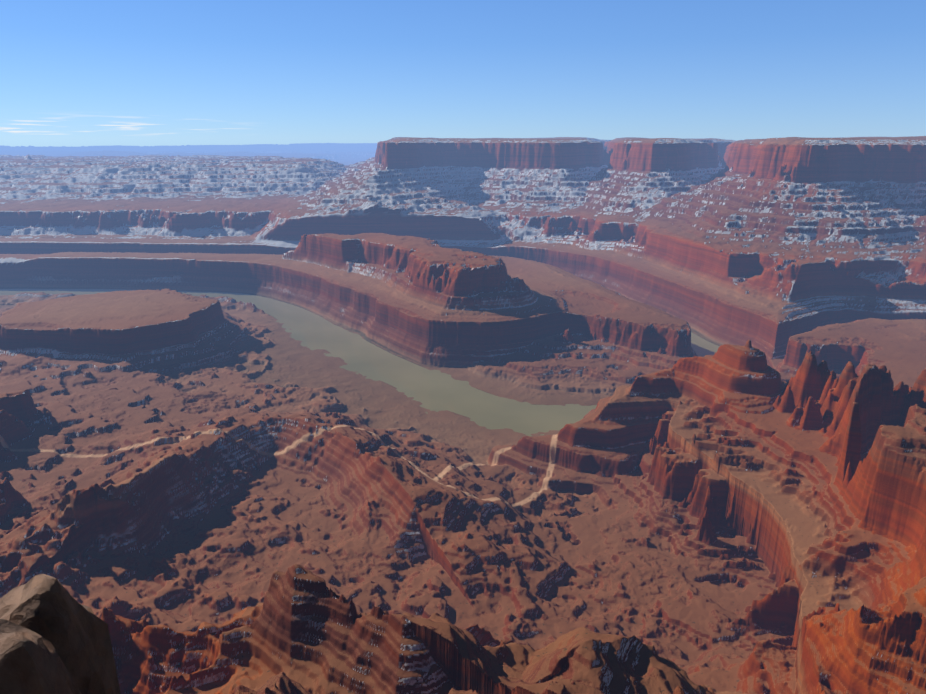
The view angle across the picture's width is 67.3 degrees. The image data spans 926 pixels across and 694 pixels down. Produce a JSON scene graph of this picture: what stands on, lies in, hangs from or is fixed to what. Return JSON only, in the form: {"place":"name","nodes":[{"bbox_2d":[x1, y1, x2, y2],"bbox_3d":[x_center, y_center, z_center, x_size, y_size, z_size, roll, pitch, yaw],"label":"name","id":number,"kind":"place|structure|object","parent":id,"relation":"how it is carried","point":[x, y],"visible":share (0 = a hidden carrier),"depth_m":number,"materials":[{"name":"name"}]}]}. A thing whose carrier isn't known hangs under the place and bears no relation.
{"place":"outdoors","nodes":[
{"label":"outdoors","id":0,"kind":"place"},
{"bbox_2d":[0,289,719,436],"bbox_3d":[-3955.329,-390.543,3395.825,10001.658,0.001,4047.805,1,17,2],"label":"river","id":1,"kind":"structure","parent":0,"point":[435,390],"depth_m":1847.61,"materials":[{"name":"liquid"}]},
{"bbox_2d":[0,136,925,693],"bbox_3d":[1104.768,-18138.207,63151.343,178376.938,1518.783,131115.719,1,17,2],"label":"terrain","id":2,"kind":"structure","parent":0,"point":[208,494],"depth_m":1291.60,"materials":[{"name":"brown stone"}]},
{"bbox_2d":[0,574,120,693],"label":"rim rock","id":3,"kind":"object","parent":2,"relation":"on","point":[55,636],"visible":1,"depth_m":13.51,"materials":[{"name":"stone"}]},
{"bbox_2d":[0,0,925,146],"label":"sky","id":4,"kind":"structure","parent":0,"point":[74,73],"materials":[{"name":"blue"}]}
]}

